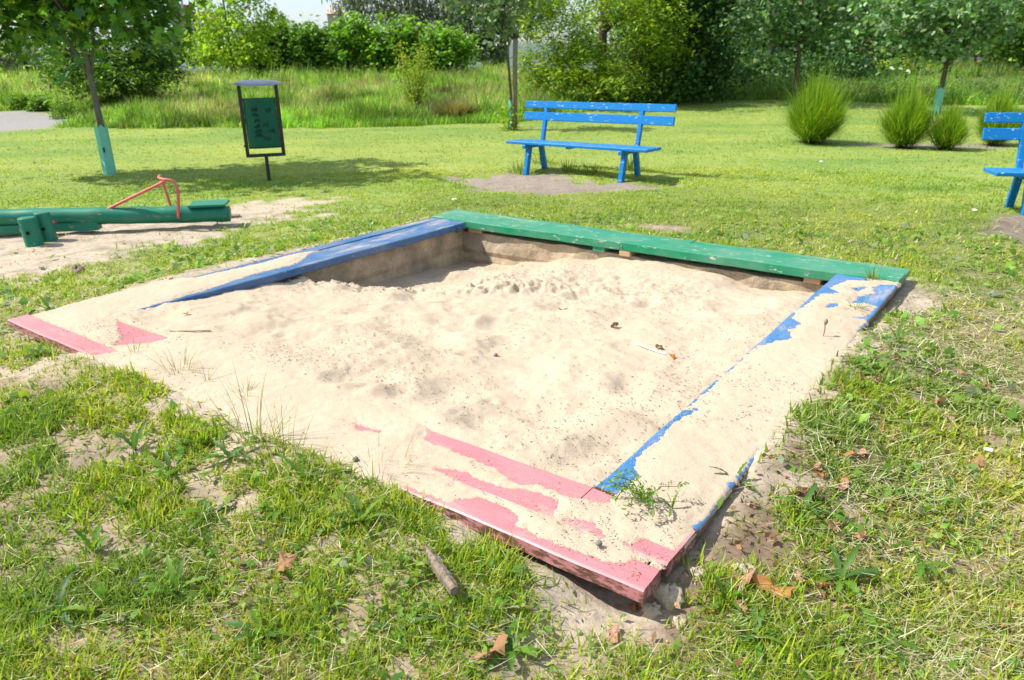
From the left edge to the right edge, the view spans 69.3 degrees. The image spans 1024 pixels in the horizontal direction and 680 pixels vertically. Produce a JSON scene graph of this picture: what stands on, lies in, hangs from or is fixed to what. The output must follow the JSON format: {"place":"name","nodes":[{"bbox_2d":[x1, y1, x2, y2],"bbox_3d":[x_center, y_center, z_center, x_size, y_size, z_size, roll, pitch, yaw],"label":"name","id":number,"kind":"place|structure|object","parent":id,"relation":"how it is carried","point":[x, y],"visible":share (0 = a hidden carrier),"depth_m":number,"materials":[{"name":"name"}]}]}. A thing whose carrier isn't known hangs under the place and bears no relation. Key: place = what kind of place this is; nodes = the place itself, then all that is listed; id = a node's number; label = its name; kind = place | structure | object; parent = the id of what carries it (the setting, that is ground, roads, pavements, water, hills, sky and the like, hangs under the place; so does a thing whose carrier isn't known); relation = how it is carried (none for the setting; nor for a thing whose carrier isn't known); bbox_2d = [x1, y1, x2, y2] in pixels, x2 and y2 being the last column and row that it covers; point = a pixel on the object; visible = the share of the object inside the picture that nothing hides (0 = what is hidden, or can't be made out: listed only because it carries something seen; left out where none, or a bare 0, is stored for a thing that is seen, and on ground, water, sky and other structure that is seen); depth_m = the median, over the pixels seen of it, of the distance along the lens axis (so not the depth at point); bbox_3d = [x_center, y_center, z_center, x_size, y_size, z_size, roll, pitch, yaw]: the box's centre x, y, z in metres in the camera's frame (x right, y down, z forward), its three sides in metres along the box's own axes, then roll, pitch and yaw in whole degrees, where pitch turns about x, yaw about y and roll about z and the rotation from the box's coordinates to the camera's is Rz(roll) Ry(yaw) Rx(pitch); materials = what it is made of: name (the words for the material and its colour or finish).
{"place":"outdoors","nodes":[
{"label":"outdoors","id":0,"kind":"place"},
{"bbox_2d":[0,111,82,130],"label":"path","id":1,"kind":"structure","parent":0,"point":[16,120],"depth_m":23.42,"materials":[{"name":"concrete"}]},
{"bbox_2d":[24,95,52,111],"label":"weed clump","id":2,"kind":"object","parent":1,"relation":"on","point":[34,104],"visible":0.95,"depth_m":26.72,"materials":[{"name":"green plant"}]},
{"bbox_2d":[46,96,79,119],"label":"weed clump","id":3,"kind":"object","parent":1,"relation":"on","point":[65,108],"visible":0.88,"depth_m":23.89,"materials":[{"name":"green plant"}]},
{"bbox_2d":[2,0,947,60],"label":"sky","id":4,"kind":"structure","parent":0,"point":[291,9],"materials":[{"name":"white"}]},
{"bbox_2d":[0,97,1023,679],"bbox_3d":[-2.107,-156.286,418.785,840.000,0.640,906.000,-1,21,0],"label":"ground","id":5,"kind":"structure","parent":0,"point":[414,157],"depth_m":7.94,"materials":[{"name":"plant"}]},
{"bbox_2d":[6,94,31,110],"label":"weed clump","id":6,"kind":"object","parent":5,"relation":"on","point":[17,100],"visible":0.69,"depth_m":27.53,"materials":[{"name":"green plant"}]},
{"bbox_2d":[0,34,64,74],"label":"willow tree","id":7,"kind":"object","parent":5,"relation":"on","point":[30,52],"visible":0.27,"depth_m":57.13,"materials":[{"name":"green plant"}]},
{"bbox_2d":[19,342,59,359],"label":"dandelion plant","id":8,"kind":"object","parent":5,"relation":"on","point":[32,350],"visible":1,"depth_m":4.12,"materials":[{"name":"green plant"}]},
{"bbox_2d":[30,296,63,312],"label":"dandelion plant","id":9,"kind":"object","parent":5,"relation":"on","point":[46,304],"visible":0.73,"depth_m":4.92,"materials":[{"name":"green plant"}]},
{"bbox_2d":[19,571,89,630],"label":"dandelion plant","id":10,"kind":"object","parent":5,"relation":"on","point":[60,595],"visible":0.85,"depth_m":2.29,"materials":[{"name":"green plant"}]},
{"bbox_2d":[68,264,84,273],"bbox_3d":[-3.628,-0.575,6.200,0.139,0.136,0.192,-1,21,0],"label":"stone","id":11,"kind":"object","parent":5,"relation":"on","point":[76,268],"visible":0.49,"depth_m":6.16,"materials":[{"name":"brown stone"}]},
{"bbox_2d":[68,523,109,552],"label":"dandelion plant","id":12,"kind":"object","parent":5,"relation":"on","point":[94,539],"visible":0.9,"depth_m":2.59,"materials":[{"name":"green plant"}]},
{"bbox_2d":[9,10,209,104],"bbox_3d":[-14.490,-10.645,26.593,6.256,4.883,6.329,-18,27,-39],"label":"bush","id":13,"kind":"object","parent":5,"relation":"on","point":[149,76],"visible":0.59,"depth_m":26.01,"materials":[{"name":"green plant"}]},
{"bbox_2d":[87,89,138,106],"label":"grass tussock","id":14,"kind":"object","parent":5,"relation":"on","point":[102,102],"depth_m":26.61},
{"bbox_2d":[0,0,235,174],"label":"maple tree","id":15,"kind":"object","parent":5,"relation":"on","point":[92,15],"visible":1,"depth_m":10.90,"materials":[{"name":"green plant"}]},
{"bbox_2d":[101,488,136,505],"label":"dandelion plant","id":16,"kind":"object","parent":5,"relation":"on","point":[122,500],"visible":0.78,"depth_m":2.82,"materials":[{"name":"green plant"}]},
{"bbox_2d":[121,84,167,100],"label":"grass tussock","id":17,"kind":"object","parent":5,"relation":"on","point":[157,91],"depth_m":27.57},
{"bbox_2d":[142,450,188,477],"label":"dandelion plant","id":18,"kind":"object","parent":5,"relation":"on","point":[168,462],"visible":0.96,"depth_m":2.94,"materials":[{"name":"green plant"}]},
{"bbox_2d":[147,24,199,69],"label":"woodland tree","id":19,"kind":"object","parent":5,"relation":"on","point":[178,47],"visible":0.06,"depth_m":109.71,"materials":[{"name":"green plant"}]},
{"bbox_2d":[142,554,207,601],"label":"dandelion plant","id":20,"kind":"object","parent":5,"relation":"on","point":[176,576],"visible":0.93,"depth_m":2.39,"materials":[{"name":"green plant"}]},
{"bbox_2d":[174,0,223,40],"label":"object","id":21,"kind":"structure","parent":5,"relation":"on","point":[181,15],"depth_m":172.19,"materials":[{"name":"brick"}]},
{"bbox_2d":[179,60,227,72],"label":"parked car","id":22,"kind":"object","parent":5,"relation":"on","point":[194,66],"visible":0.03,"depth_m":57.26,"materials":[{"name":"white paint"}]},
{"bbox_2d":[175,499,236,532],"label":"dandelion plant","id":23,"kind":"object","parent":5,"relation":"on","point":[219,509],"visible":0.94,"depth_m":2.69,"materials":[{"name":"green plant"}]},
{"bbox_2d":[176,0,298,76],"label":"ash tree","id":24,"kind":"object","parent":5,"relation":"on","point":[221,52],"visible":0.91,"depth_m":41.69,"materials":[{"name":"green plant"}]},
{"bbox_2d":[222,607,293,658],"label":"dandelion plant","id":25,"kind":"object","parent":5,"relation":"on","point":[237,624],"visible":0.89,"depth_m":2.20,"materials":[{"name":"green plant"}]},
{"bbox_2d":[232,79,285,180],"bbox_3d":[-3.590,-2.968,10.704,0.669,1.500,0.439,-9,22,-22],"label":"litter bin","id":26,"kind":"object","parent":5,"relation":"on","point":[261,124],"visible":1,"depth_m":10.53,"materials":[{"name":"metal"}]},
{"bbox_2d":[235,15,296,73],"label":"hedge shrub","id":27,"kind":"object","parent":5,"relation":"on","point":[260,66],"visible":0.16,"depth_m":44.64,"materials":[{"name":"green plant"}]},
{"bbox_2d":[247,499,301,532],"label":"dandelion plant","id":28,"kind":"object","parent":5,"relation":"on","point":[276,512],"visible":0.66,"depth_m":2.63,"materials":[{"name":"green plant"}]},
{"bbox_2d":[274,552,297,570],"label":"dead leaf","id":29,"kind":"object","parent":5,"relation":"on","point":[283,560],"visible":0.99,"depth_m":2.44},
{"bbox_2d":[261,12,332,74],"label":"hedge shrub","id":30,"kind":"object","parent":5,"relation":"on","point":[307,38],"visible":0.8,"depth_m":44.51,"materials":[{"name":"green plant"}]},
{"bbox_2d":[275,452,342,480],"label":"dandelion plant","id":31,"kind":"object","parent":5,"relation":"on","point":[301,467],"visible":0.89,"depth_m":2.81,"materials":[{"name":"green plant"}]},
{"bbox_2d":[325,6,342,27],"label":"house","id":32,"kind":"structure","parent":5,"relation":"on","point":[330,15],"depth_m":137.75,"materials":[{"name":"white wood"}]},
{"bbox_2d":[310,82,362,104],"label":"grass tussock","id":33,"kind":"object","parent":5,"relation":"on","point":[334,95],"depth_m":25.56,"materials":[{"name":"plant"}]},
{"bbox_2d":[305,7,384,76],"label":"hedge shrub","id":34,"kind":"object","parent":5,"relation":"on","point":[346,32],"visible":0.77,"depth_m":44.32,"materials":[{"name":"green plant"}]},
{"bbox_2d":[324,494,390,531],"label":"dandelion plant","id":35,"kind":"object","parent":5,"relation":"on","point":[357,513],"visible":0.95,"depth_m":2.59,"materials":[{"name":"green plant"}]},
{"bbox_2d":[353,85,391,99],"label":"grass tussock","id":36,"kind":"object","parent":5,"relation":"on","point":[371,93],"depth_m":26.53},
{"bbox_2d":[347,11,434,74],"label":"hedge shrub","id":37,"kind":"object","parent":5,"relation":"on","point":[397,33],"visible":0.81,"depth_m":44.38,"materials":[{"name":"green plant"}]},
{"bbox_2d":[321,0,478,36],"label":"willow tree","id":38,"kind":"object","parent":5,"relation":"on","point":[429,11],"visible":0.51,"depth_m":82.20,"materials":[{"name":"green plant"}]},
{"bbox_2d":[361,600,442,652],"bbox_3d":[-0.324,0.842,2.190,0.163,0.044,0.188,16,27,38],"label":"dandelion plant","id":39,"kind":"object","parent":5,"relation":"on","point":[398,611],"visible":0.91,"depth_m":2.20,"materials":[{"name":"green plant"}]},
{"bbox_2d":[384,39,441,109],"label":"twiggy bush","id":40,"kind":"object","parent":5,"relation":"on","point":[416,94],"visible":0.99,"depth_m":23.01,"materials":[{"name":"green plant"}]},
{"bbox_2d":[424,544,459,594],"bbox_3d":[-0.226,0.721,2.336,0.042,0.046,0.250,-11,23,-25],"label":"broken wood","id":41,"kind":"object","parent":5,"relation":"on","point":[444,576],"visible":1,"depth_m":2.30,"materials":[{"name":"wood"}]},
{"bbox_2d":[394,19,494,74],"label":"hedge shrub","id":42,"kind":"object","parent":5,"relation":"on","point":[451,48],"visible":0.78,"depth_m":44.59,"materials":[{"name":"green plant"}]},
{"bbox_2d":[425,93,483,120],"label":"grass tussock","id":43,"kind":"object","parent":5,"relation":"on","point":[455,108],"depth_m":21.00,"materials":[{"name":"plant"}]},
{"bbox_2d":[440,0,550,129],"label":"sapling tree","id":44,"kind":"object","parent":5,"relation":"on","point":[493,14],"visible":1,"depth_m":17.30,"materials":[{"name":"green plant"}]},
{"bbox_2d":[439,0,557,65],"bbox_3d":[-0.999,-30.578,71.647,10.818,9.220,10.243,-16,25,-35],"label":"crown","id":45,"kind":"object","parent":44,"relation":"attached to","point":[469,29],"visible":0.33,"depth_m":70.42,"materials":[{"name":"green plant"}]},
{"bbox_2d":[489,104,525,130],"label":"shrub","id":46,"kind":"object","parent":5,"relation":"on","point":[508,121],"visible":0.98,"depth_m":18.08,"materials":[{"name":"green plant"}]},
{"bbox_2d":[0,42,1016,73],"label":"woodland","id":47,"kind":"object","parent":5,"relation":"on","point":[479,61],"visible":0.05,"depth_m":126.02,"materials":[{"name":"green plant"}]},
{"bbox_2d":[504,30,517,129],"bbox_3d":[-0.005,-6.167,17.804,0.340,2.374,0.135,2,21,8],"label":"tree stake","id":48,"kind":"object","parent":5,"relation":"on","point":[514,78],"visible":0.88,"depth_m":17.71,"materials":[{"name":"brown wood"}]},
{"bbox_2d":[0,196,1023,679],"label":"sand patch","id":49,"kind":"object","parent":5,"relation":"on","point":[604,602],"visible":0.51,"depth_m":2.88,"materials":[{"name":"sand"}]},
{"bbox_2d":[0,174,231,246],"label":"seesaw","id":50,"kind":"object","parent":49,"relation":"on","point":[38,226],"visible":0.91,"depth_m":7.51,"materials":[{"name":"green paint"}]},
{"bbox_2d":[112,419,149,451],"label":"dandelion plant","id":51,"kind":"object","parent":49,"relation":"on","point":[135,437],"visible":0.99,"depth_m":3.13,"materials":[{"name":"green plant"}]},
{"bbox_2d":[196,440,258,463],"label":"dandelion plant","id":52,"kind":"object","parent":49,"relation":"on","point":[222,447],"visible":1,"depth_m":2.99,"materials":[{"name":"green plant"}]},
{"bbox_2d":[184,362,325,454],"bbox_3d":[-1.052,0.306,3.056,0.591,0.441,0.491,10,23,27],"label":"grass tuft","id":53,"kind":"object","parent":49,"relation":"on","point":[242,436],"visible":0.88,"depth_m":3.08,"materials":[{"name":"plant"}]},
{"bbox_2d":[204,401,354,471],"bbox_3d":[-0.867,0.364,2.897,0.613,0.297,0.406,4,21,12],"label":"grass tuft","id":54,"kind":"object","parent":49,"relation":"on","point":[278,443],"visible":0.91,"depth_m":2.94,"materials":[{"name":"plant"}]},
{"bbox_2d":[7,209,909,603],"bbox_3d":[-0.092,0.018,5.189,4.394,0.750,4.372,14,25,34],"label":"sandbox","id":55,"kind":"object","parent":49,"relation":"on","point":[435,241],"visible":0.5,"depth_m":5.63,"materials":[{"name":"green paint"}]},
{"bbox_2d":[31,217,900,569],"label":"sand","id":56,"kind":"structure","parent":55,"relation":"in","point":[529,365],"depth_m":3.92,"materials":[{"name":"sand"}]},
{"bbox_2d":[148,332,208,374],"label":"grass tuft","id":57,"kind":"object","parent":56,"relation":"on","point":[180,364],"visible":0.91,"depth_m":3.83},
{"bbox_2d":[324,426,420,482],"bbox_3d":[-0.509,0.464,2.838,0.436,0.172,0.424,10,23,26],"label":"grass tuft","id":58,"kind":"object","parent":56,"relation":"on","point":[378,457],"visible":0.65,"depth_m":2.87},
{"bbox_2d":[62,260,870,576],"bbox_3d":[-0.048,-0.017,4.822,3.870,0.444,3.859,14,25,34],"label":"sand debris","id":59,"kind":"object","parent":56,"relation":"on","point":[516,394],"visible":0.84,"depth_m":3.83,"materials":[{"name":"sand"}]},
{"bbox_2d":[599,467,688,519],"bbox_3d":[0.439,0.519,2.600,0.260,0.111,0.267,17,27,39],"label":"knotweed sprig","id":60,"kind":"object","parent":56,"relation":"on","point":[632,489],"visible":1,"depth_m":2.59,"materials":[{"name":"green plant"}]},
{"bbox_2d":[472,633,507,658],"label":"dead leaf","id":61,"kind":"object","parent":49,"relation":"on","point":[501,639],"visible":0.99,"depth_m":2.10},
{"bbox_2d":[640,601,662,618],"bbox_3d":[0.431,0.837,2.302,0.067,0.058,0.084,-1,21,0],"label":"sand clod","id":62,"kind":"object","parent":49,"relation":"on","point":[650,610],"visible":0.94,"depth_m":2.28,"materials":[{"name":"sand"}]},
{"bbox_2d":[652,581,684,609],"bbox_3d":[0.494,0.805,2.340,0.099,0.093,0.133,-10,23,-24],"label":"sand clod","id":63,"kind":"object","parent":49,"relation":"on","point":[662,592],"visible":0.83,"depth_m":2.31,"materials":[{"name":"sand"}]},
{"bbox_2d":[668,614,686,629],"bbox_3d":[0.502,0.855,2.252,0.053,0.049,0.067,-7,21,-16],"label":"sand clod","id":64,"kind":"object","parent":49,"relation":"on","point":[674,618],"visible":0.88,"depth_m":2.23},
{"bbox_2d":[685,566,705,581],"bbox_3d":[0.596,0.753,2.393,0.053,0.052,0.074,-9,22,-21],"label":"sand clod","id":65,"kind":"object","parent":49,"relation":"on","point":[698,569],"visible":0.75,"depth_m":2.38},
{"bbox_2d":[732,561,756,577],"bbox_3d":[0.756,0.747,2.402,0.070,0.064,0.089,-20,28,-41],"label":"sand clod","id":66,"kind":"object","parent":49,"relation":"on","point":[745,570],"visible":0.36,"depth_m":2.38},
{"bbox_2d":[786,486,821,499],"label":"dead leaf","id":67,"kind":"object","parent":49,"relation":"on","point":[805,492],"visible":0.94,"depth_m":2.73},
{"bbox_2d":[0,210,1023,679],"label":"ground weeds","id":68,"kind":"object","parent":5,"relation":"on","point":[868,342],"visible":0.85,"depth_m":2.63,"materials":[{"name":"green plant"}]},
{"bbox_2d":[0,54,1023,128],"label":"meadow grass","id":69,"kind":"structure","parent":5,"relation":"on","point":[210,101],"depth_m":26.41,"materials":[{"name":"plant"}]},
{"bbox_2d":[0,197,1023,679],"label":"mown straw","id":70,"kind":"object","parent":5,"relation":"on","point":[886,555],"visible":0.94,"depth_m":2.53,"materials":[{"name":"beige plant"}]},
{"bbox_2d":[484,626,544,673],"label":"dandelion plant","id":71,"kind":"object","parent":5,"relation":"on","point":[512,649],"visible":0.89,"depth_m":2.10,"materials":[{"name":"green plant"}]},
{"bbox_2d":[509,43,596,73],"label":"parked van","id":72,"kind":"object","parent":5,"relation":"on","point":[522,47],"visible":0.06,"depth_m":40.14,"materials":[{"name":"white paint"}]},
{"bbox_2d":[574,162,613,174],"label":"grass tuft","id":73,"kind":"object","parent":5,"relation":"on","point":[593,171],"visible":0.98,"depth_m":11.15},
{"bbox_2d":[500,0,709,102],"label":"maple tree","id":74,"kind":"object","parent":5,"relation":"on","point":[572,78],"visible":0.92,"depth_m":24.48,"materials":[{"name":"green plant"}]},
{"bbox_2d":[608,624,620,642],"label":"dead leaf","id":75,"kind":"object","parent":5,"relation":"on","point":[614,628],"visible":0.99,"depth_m":2.19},
{"bbox_2d":[554,0,700,61],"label":"woodland tree","id":76,"kind":"object","parent":5,"relation":"on","point":[588,26],"visible":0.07,"depth_m":55.28,"materials":[{"name":"green plant"}]},
{"bbox_2d":[588,0,762,103],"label":"elm tree","id":77,"kind":"object","parent":5,"relation":"on","point":[702,71],"visible":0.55,"depth_m":26.50,"materials":[{"name":"green plant"}]},
{"bbox_2d":[710,573,740,610],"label":"dandelion plant","id":78,"kind":"object","parent":5,"relation":"on","point":[719,585],"visible":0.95,"depth_m":2.27,"materials":[{"name":"green plant"}]},
{"bbox_2d":[441,143,1023,244],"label":"dirt patch","id":79,"kind":"object","parent":5,"relation":"on","point":[537,184],"visible":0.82,"depth_m":10.33,"materials":[{"name":"soil"}]},
{"bbox_2d":[505,162,538,174],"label":"grass tuft","id":80,"kind":"object","parent":79,"relation":"on","point":[518,169],"visible":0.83,"depth_m":11.62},
{"bbox_2d":[551,157,581,174],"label":"grass tuft","id":81,"kind":"object","parent":79,"relation":"on","point":[567,169],"visible":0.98,"depth_m":11.33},
{"bbox_2d":[506,101,676,182],"bbox_3d":[1.084,-2.932,10.951,2.580,1.077,0.668,14,25,35],"label":"park bench","id":82,"kind":"object","parent":79,"relation":"on","point":[641,119],"visible":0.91,"depth_m":10.86,"materials":[{"name":"blue paint"}]},
{"bbox_2d":[970,70,1023,145],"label":"broom shrub","id":83,"kind":"object","parent":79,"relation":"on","point":[1002,106],"visible":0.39,"depth_m":13.67,"materials":[{"name":"green plant"}]},
{"bbox_2d":[982,112,1023,215],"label":"park bench","id":84,"kind":"object","parent":79,"relation":"on","point":[1017,172],"visible":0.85,"depth_m":8.05,"materials":[{"name":"blue paint"}]},
{"bbox_2d":[724,567,755,590],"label":"dead leaf","id":85,"kind":"object","parent":5,"relation":"on","point":[750,573],"visible":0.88,"depth_m":2.32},
{"bbox_2d":[722,604,783,664],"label":"dandelion plant","id":86,"kind":"object","parent":5,"relation":"on","point":[759,620],"visible":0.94,"depth_m":2.17,"materials":[{"name":"green plant"}]},
{"bbox_2d":[752,573,797,598],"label":"dead leaf","id":87,"kind":"object","parent":5,"relation":"on","point":[758,578],"visible":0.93,"depth_m":2.30,"materials":[{"name":"plant"}]},
{"bbox_2d":[699,0,892,102],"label":"oak tree","id":88,"kind":"object","parent":5,"relation":"on","point":[795,21],"visible":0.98,"depth_m":24.45,"materials":[{"name":"green plant"}]},
{"bbox_2d":[693,0,902,88],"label":"elm tree","id":89,"kind":"object","parent":5,"relation":"on","point":[765,65],"visible":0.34,"depth_m":31.56,"materials":[{"name":"green plant"}]},
{"bbox_2d":[775,483,832,520],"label":"dandelion plant","id":90,"kind":"object","parent":5,"relation":"on","point":[808,497],"visible":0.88,"depth_m":2.67,"materials":[{"name":"green plant"}]},
{"bbox_2d":[751,21,867,143],"bbox_3d":[5.806,-4.950,14.232,2.441,2.305,2.633,-8,22,-19],"label":"broom shrub","id":91,"kind":"object","parent":5,"relation":"on","point":[818,115],"visible":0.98,"depth_m":14.09,"materials":[{"name":"green plant"}]},
{"bbox_2d":[615,293,1023,679],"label":"leaf litter","id":92,"kind":"object","parent":5,"relation":"on","point":[739,546],"visible":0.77,"depth_m":2.53,"materials":[{"name":"plant"}]},
{"bbox_2d":[806,545,876,597],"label":"dandelion plant","id":93,"kind":"object","parent":5,"relation":"on","point":[840,572],"visible":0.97,"depth_m":2.37,"materials":[{"name":"green plant"}]},
{"bbox_2d":[710,63,1023,103],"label":"nettle bed","id":94,"kind":"object","parent":5,"relation":"on","point":[895,82],"visible":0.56,"depth_m":27.26,"materials":[{"name":"green plant"}]},
{"bbox_2d":[856,606,922,667],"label":"dandelion plant","id":95,"kind":"object","parent":5,"relation":"on","point":[871,618],"visible":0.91,"depth_m":2.13,"materials":[{"name":"green plant"}]},
{"bbox_2d":[881,318,917,344],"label":"dandelion plant","id":96,"kind":"object","parent":5,"relation":"on","point":[899,330],"visible":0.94,"depth_m":4.16,"materials":[{"name":"green plant"}]},
{"bbox_2d":[863,52,951,148],"bbox_3d":[7.298,-4.382,13.374,2.085,1.826,1.734,-1,21,0],"label":"broom shrub","id":97,"kind":"object","parent":5,"relation":"on","point":[906,123],"visible":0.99,"depth_m":13.34,"materials":[{"name":"green plant"}]},
{"bbox_2d":[875,53,951,72],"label":"hedge shrub","id":98,"kind":"object","parent":5,"relation":"on","point":[907,60],"visible":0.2,"depth_m":38.22,"materials":[{"name":"green plant"}]},
{"bbox_2d":[826,0,1023,113],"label":"oak tree","id":99,"kind":"object","parent":5,"relation":"on","point":[944,34],"visible":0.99,"depth_m":20.07,"materials":[{"name":"green plant"}]},
{"bbox_2d":[896,536,955,578],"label":"dandelion plant","id":100,"kind":"object","parent":5,"relation":"on","point":[920,570],"visible":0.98,"depth_m":2.44,"materials":[{"name":"green plant"}]},
{"bbox_2d":[859,0,1023,65],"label":"elm tree","id":101,"kind":"object","parent":5,"relation":"on","point":[905,51],"visible":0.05,"depth_m":42.21,"materials":[{"name":"green plant"}]},
{"bbox_2d":[924,80,979,150],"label":"broom shrub","id":102,"kind":"object","parent":5,"relation":"on","point":[949,131],"visible":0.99,"depth_m":13.18,"materials":[{"name":"green plant"}]},
{"bbox_2d":[966,456,986,467],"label":"dead leaf","id":103,"kind":"object","parent":5,"relation":"on","point":[980,460],"visible":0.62,"depth_m":3.04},
{"bbox_2d":[966,0,1023,70],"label":"ash tree","id":104,"kind":"object","parent":5,"relation":"on","point":[1010,57],"visible":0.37,"depth_m":37.19,"materials":[{"name":"green plant"}]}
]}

